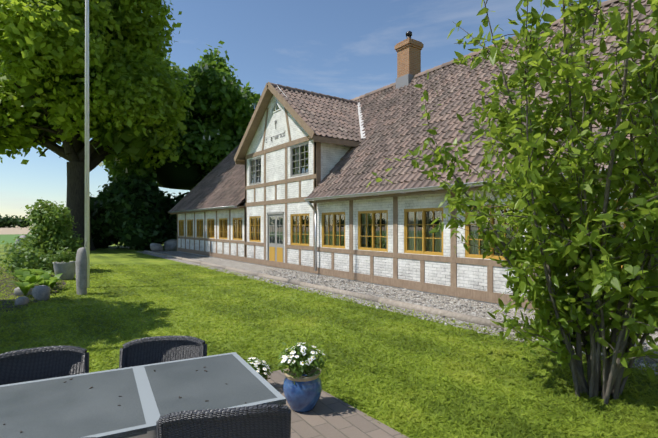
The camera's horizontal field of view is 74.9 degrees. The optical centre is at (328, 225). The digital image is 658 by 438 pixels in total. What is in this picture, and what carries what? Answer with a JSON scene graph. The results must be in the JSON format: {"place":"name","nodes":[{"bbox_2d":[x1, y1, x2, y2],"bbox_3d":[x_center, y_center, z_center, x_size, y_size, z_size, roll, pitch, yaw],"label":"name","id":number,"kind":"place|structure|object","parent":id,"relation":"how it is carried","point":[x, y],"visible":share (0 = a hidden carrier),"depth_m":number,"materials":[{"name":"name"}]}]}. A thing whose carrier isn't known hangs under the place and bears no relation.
{"place":"outdoors","nodes":[
{"label":"outdoors","id":0,"kind":"place"},
{"bbox_2d":[0,227,30,234],"bbox_3d":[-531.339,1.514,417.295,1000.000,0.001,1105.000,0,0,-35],"label":"tan field","id":1,"kind":"structure","parent":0,"point":[18,230],"depth_m":141.66,"materials":[{"name":"beige"}]},
{"bbox_2d":[0,234,37,244],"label":"green field","id":2,"kind":"structure","parent":0,"point":[8,238],"depth_m":56.25,"materials":[{"name":"green plant"}]},
{"bbox_2d":[0,354,285,437],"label":"table top","id":3,"kind":"object","parent":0,"point":[75,407],"visible":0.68,"depth_m":2.12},
{"bbox_2d":[3,367,245,432],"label":"fallen leaves","id":4,"kind":"object","parent":3,"relation":"on","point":[121,396],"visible":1,"depth_m":2.23,"materials":[{"name":"brown plant"}]},
{"bbox_2d":[0,352,285,437],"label":"table frame","id":5,"kind":"object","parent":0,"point":[150,408],"visible":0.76,"depth_m":2.14,"materials":[{"name":"grey metal"}]},
{"bbox_2d":[0,0,606,224],"label":"sky","id":6,"kind":"structure","parent":0,"point":[344,49],"materials":[{"name":"blue"}]},
{"bbox_2d":[0,226,657,437],"bbox_3d":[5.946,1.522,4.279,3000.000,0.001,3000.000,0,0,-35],"label":"ground","id":7,"kind":"structure","parent":0,"point":[121,255],"depth_m":5.91,"materials":[{"name":"green plant"}]},
{"bbox_2d":[0,214,31,227],"bbox_3d":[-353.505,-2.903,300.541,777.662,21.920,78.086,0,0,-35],"label":"trees","id":8,"kind":"object","parent":7,"relation":"on","point":[14,220],"depth_m":345.11,"materials":[{"name":"green plant"}]},
{"bbox_2d":[15,235,25,247],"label":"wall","id":9,"kind":"structure","parent":7,"relation":"on","point":[22,236],"depth_m":27.82,"materials":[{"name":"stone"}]},
{"bbox_2d":[0,267,65,311],"bbox_3d":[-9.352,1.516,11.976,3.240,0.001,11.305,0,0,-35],"label":"plants","id":10,"kind":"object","parent":7,"relation":"on","point":[13,294],"depth_m":9.93,"materials":[{"name":"green plant"}]},
{"bbox_2d":[6,267,62,295],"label":"ferns","id":11,"kind":"object","parent":10,"relation":"on","point":[29,278],"visible":0.94,"depth_m":9.99,"materials":[{"name":"green plant"}]},
{"bbox_2d":[0,199,83,277],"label":"garden shrub","id":12,"kind":"object","parent":7,"relation":"on","point":[51,227],"visible":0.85,"depth_m":13.83,"materials":[{"name":"green plant"}]},
{"bbox_2d":[52,261,75,279],"bbox_3d":[-7.481,1.272,12.173,0.600,0.500,0.600,0,0,-35],"label":"planter","id":13,"kind":"object","parent":7,"relation":"on","point":[68,270],"visible":0.79,"depth_m":11.98,"materials":[{"name":"grey concrete"}]},
{"bbox_2d":[51,248,75,262],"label":"planter plants","id":14,"kind":"object","parent":13,"relation":"in","point":[64,256],"visible":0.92,"depth_m":12.10,"materials":[{"name":"green plant"}]},
{"bbox_2d":[84,0,89,287],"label":"flag pole","id":15,"kind":"object","parent":7,"relation":"on","point":[87,217],"visible":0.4,"depth_m":10.52,"materials":[{"name":"white metal"}]},
{"bbox_2d":[14,239,176,304],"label":"stones","id":16,"kind":"object","parent":7,"relation":"on","point":[40,292],"visible":0.75,"depth_m":9.44,"materials":[{"name":"stone"}]},
{"bbox_2d":[0,0,195,250],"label":"tree","id":17,"kind":"object","parent":7,"relation":"on","point":[136,74],"depth_m":23.78,"materials":[{"name":"green plant"}]},
{"bbox_2d":[0,0,166,163],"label":"tree foliage","id":18,"kind":"object","parent":17,"relation":"on","point":[134,146],"visible":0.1,"depth_m":24.84,"materials":[{"name":"green plant"}]},
{"bbox_2d":[90,172,188,250],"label":"bushes","id":19,"kind":"object","parent":7,"relation":"on","point":[162,201],"visible":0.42,"depth_m":27.25,"materials":[{"name":"green plant"}]},
{"bbox_2d":[170,232,176,238],"bbox_3d":[-9.574,0.881,28.318,1.741,1.404,1.860,0,0,-35],"label":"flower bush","id":20,"kind":"object","parent":7,"relation":"on","point":[174,236],"visible":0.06,"depth_m":27.90,"materials":[{"name":"green plant"}]},
{"bbox_2d":[92,40,260,190],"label":"tree leaves","id":21,"kind":"object","parent":7,"relation":"on","point":[233,107],"depth_m":30.98,"materials":[{"name":"green plant"}]},
{"bbox_2d":[115,50,242,173],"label":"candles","id":22,"kind":"object","parent":21,"relation":"attached to","point":[205,67],"visible":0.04,"depth_m":30.54,"materials":[{"name":"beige plant"}]},
{"bbox_2d":[0,264,657,437],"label":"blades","id":23,"kind":"object","parent":7,"relation":"on","point":[523,421],"visible":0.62,"depth_m":5.27,"materials":[{"name":"green plant"}]},
{"bbox_2d":[212,166,571,255],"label":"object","id":24,"kind":"object","parent":7,"relation":"on","point":[429,236],"depth_m":13.29,"materials":[{"name":"grey"}]},
{"bbox_2d":[137,250,657,375],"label":"gravel","id":25,"kind":"structure","parent":7,"relation":"on","point":[248,266],"depth_m":9.36,"materials":[{"name":"grey gravel"}]},
{"bbox_2d":[144,250,657,362],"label":"kerb","id":26,"kind":"structure","parent":7,"relation":"on","point":[459,316],"depth_m":8.51,"materials":[{"name":"grey stone"}]},
{"bbox_2d":[178,85,657,310],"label":"walls","id":27,"kind":"structure","parent":7,"relation":"on","point":[471,276],"depth_m":13.41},
{"bbox_2d":[266,120,284,142],"bbox_3d":[-1.936,-3.413,15.405,0.011,0.750,1.450,0,0,-35],"label":"wall lettering","id":28,"kind":"object","parent":27,"relation":"attached to","point":[275,121],"visible":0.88,"depth_m":15.31,"materials":[{"name":"grey"}]},
{"bbox_2d":[271,100,280,113],"bbox_3d":[-1.907,-4.295,15.358,0.030,0.429,0.746,0,0,-35],"label":"gable window","id":29,"kind":"structure","parent":27,"relation":"attached to","point":[275,102],"depth_m":15.34,"materials":[{"name":"white paint"}]},
{"bbox_2d":[250,141,308,268],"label":"grey frames","id":30,"kind":"structure","parent":27,"relation":"attached to","point":[276,244],"depth_m":15.33,"materials":[{"name":"grey wood"}]},
{"bbox_2d":[257,144,307,159],"bbox_3d":[1.796,-0.613,11.633,1.480,4.230,34.600,0,0,-35],"label":"room shell","id":31,"kind":"object","parent":27,"relation":"attached to","point":[306,153],"depth_m":15.75,"materials":[{"name":"grey"}]},
{"bbox_2d":[169,82,628,213],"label":"trim","id":32,"kind":"structure","parent":27,"relation":"attached to","point":[269,92],"depth_m":14.45,"materials":[{"name":"wood"}]},
{"bbox_2d":[168,168,627,270],"bbox_3d":[0.875,0.276,10.981,0.415,2.192,35.300,0,0,-35],"label":"gutter","id":33,"kind":"object","parent":32,"relation":"attached to","point":[432,188],"visible":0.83,"depth_m":10.92,"materials":[{"name":"silver metal"}]},
{"bbox_2d":[179,200,627,267],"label":"window frames","id":34,"kind":"structure","parent":27,"relation":"attached to","point":[300,243],"depth_m":11.56,"materials":[{"name":"yellow paint"}]},
{"bbox_2d":[182,103,623,255],"bbox_3d":[0.848,-1.918,11.529,0.061,5.120,33.315,0,0,-35],"label":"glass","id":35,"kind":"object","parent":34,"relation":"on","point":[330,222],"visible":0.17,"depth_m":12.84,"materials":[{"name":"glass"}]},
{"bbox_2d":[177,107,656,318],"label":"timber","id":36,"kind":"object","parent":27,"relation":"attached to","point":[454,290],"visible":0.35,"depth_m":12.31,"materials":[{"name":"brown wood"}]},
{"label":"sills","id":37,"kind":"object","parent":36,"relation":"attached to","visible":0},
{"bbox_2d":[210,147,623,254],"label":"curtains","id":38,"kind":"object","parent":37,"relation":"on","point":[410,232],"depth_m":10.28,"materials":[{"name":"grey fabric"}]},
{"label":"sill pots","id":39,"kind":"object","parent":37,"relation":"on","visible":0},
{"bbox_2d":[368,234,511,251],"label":"potted plants","id":40,"kind":"object","parent":39,"relation":"on","point":[383,238],"depth_m":11.03,"materials":[{"name":"green plant"}]},
{"bbox_2d":[366,0,657,403],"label":"shrub","id":41,"kind":"object","parent":7,"relation":"on","point":[614,275],"depth_m":3.64,"materials":[{"name":"green plant"}]},
{"bbox_2d":[267,369,408,437],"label":"patio","id":42,"kind":"structure","parent":0,"point":[329,416],"depth_m":3.29,"materials":[{"name":"beige stone"}]},
{"bbox_2d":[0,345,88,384],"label":"chair","id":43,"kind":"object","parent":42,"relation":"on","point":[29,364],"visible":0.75,"depth_m":2.62,"materials":[{"name":"wicker"}]},
{"bbox_2d":[129,427,156,437],"bbox_3d":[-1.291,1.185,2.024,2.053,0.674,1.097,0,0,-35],"label":"paving","id":44,"kind":"structure","parent":42,"relation":"on","point":[151,434],"depth_m":1.82,"materials":[{"name":"grey stone"}]},
{"bbox_2d":[119,335,206,367],"bbox_3d":[-1.056,1.132,2.647,0.551,0.779,0.566,0,0,-10],"label":"chair","id":45,"kind":"object","parent":42,"relation":"on","point":[148,350],"visible":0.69,"depth_m":2.87,"materials":[{"name":"wicker"}]},
{"bbox_2d":[156,404,290,437],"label":"chair","id":46,"kind":"object","parent":42,"relation":"on","point":[265,421],"visible":1,"depth_m":1.74,"materials":[{"name":"wicker"}]},
{"bbox_2d":[245,356,275,380],"bbox_3d":[-0.675,1.367,3.940,0.388,0.347,0.375,0,0,-35],"label":"flower foliage","id":47,"kind":"object","parent":42,"relation":"on","point":[260,367],"visible":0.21,"depth_m":3.90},
{"bbox_2d":[248,357,270,374],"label":"white flowers","id":48,"kind":"object","parent":47,"relation":"attached to","point":[258,370],"visible":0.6,"depth_m":3.89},
{"bbox_2d":[277,339,328,412],"bbox_3d":[-0.235,1.222,3.562,0.418,0.564,0.464,0,0,-35],"label":"blue pot","id":49,"kind":"object","parent":42,"relation":"on","point":[302,394],"depth_m":3.44,"materials":[{"name":"blue ceramic"}]},
{"bbox_2d":[280,342,324,364],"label":"flowers","id":50,"kind":"object","parent":49,"relation":"attached to","point":[302,347],"visible":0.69,"depth_m":3.45,"materials":[{"name":"white plant"}]},
{"bbox_3d":[4.497,-3.048,13.545,9.000,4.580,35.300,0,0,-35],"label":"roof","id":51,"kind":"object","parent":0,"visible":0},
{"bbox_2d":[168,145,244,211],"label":"roof wing","id":52,"kind":"structure","parent":51,"relation":"attached to","point":[222,184],"depth_m":22.41,"materials":[{"name":"brown tile"}]},
{"bbox_2d":[273,86,362,141],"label":"roof gable","id":53,"kind":"structure","parent":51,"relation":"attached to","point":[328,116],"depth_m":14.78,"materials":[{"name":"tile"}]},
{"bbox_2d":[271,83,357,103],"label":"roof ridge","id":54,"kind":"structure","parent":53,"relation":"on","point":[312,93],"depth_m":16.16,"materials":[{"name":"tile"}]},
{"bbox_2d":[293,85,402,167],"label":"roof","id":55,"kind":"structure","parent":51,"relation":"on","point":[373,106],"depth_m":15.86,"materials":[{"name":"tile"}]},
{"bbox_2d":[394,38,423,77],"bbox_3d":[2.930,-5.718,15.743,0.740,1.960,0.740,0,0,-35],"label":"chimney","id":56,"kind":"object","parent":55,"relation":"on","point":[408,50],"visible":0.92,"depth_m":15.51,"materials":[{"name":"brick"}]},
{"bbox_2d":[396,74,413,88],"bbox_3d":[2.921,-5.153,15.737,0.700,0.530,0.640,0,0,-35],"label":"chimney flashing","id":57,"kind":"object","parent":56,"relation":"attached to","point":[404,80],"visible":0.43,"depth_m":15.47,"materials":[{"name":"grey metal"}]},
{"bbox_2d":[406,31,411,37],"bbox_3d":[2.930,-6.908,15.743,0.240,0.460,0.240,0,0,-35],"label":"chimney cap","id":58,"kind":"object","parent":56,"relation":"on","point":[408,34],"visible":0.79,"depth_m":15.66,"materials":[{"name":"black metal"}]},
{"bbox_2d":[357,102,365,139],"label":"valley","id":59,"kind":"structure","parent":51,"relation":"on","point":[361,127],"depth_m":15.29,"materials":[{"name":"white metal"}]},
{"bbox_2d":[306,0,657,197],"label":"roof","id":60,"kind":"structure","parent":51,"relation":"on","point":[397,128],"depth_m":11.31,"materials":[{"name":"tile"}]},
{"bbox_2d":[239,0,618,143],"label":"ridge","id":61,"kind":"structure","parent":60,"relation":"on","point":[604,3],"depth_m":14.18,"materials":[{"name":"tile"}]}
]}

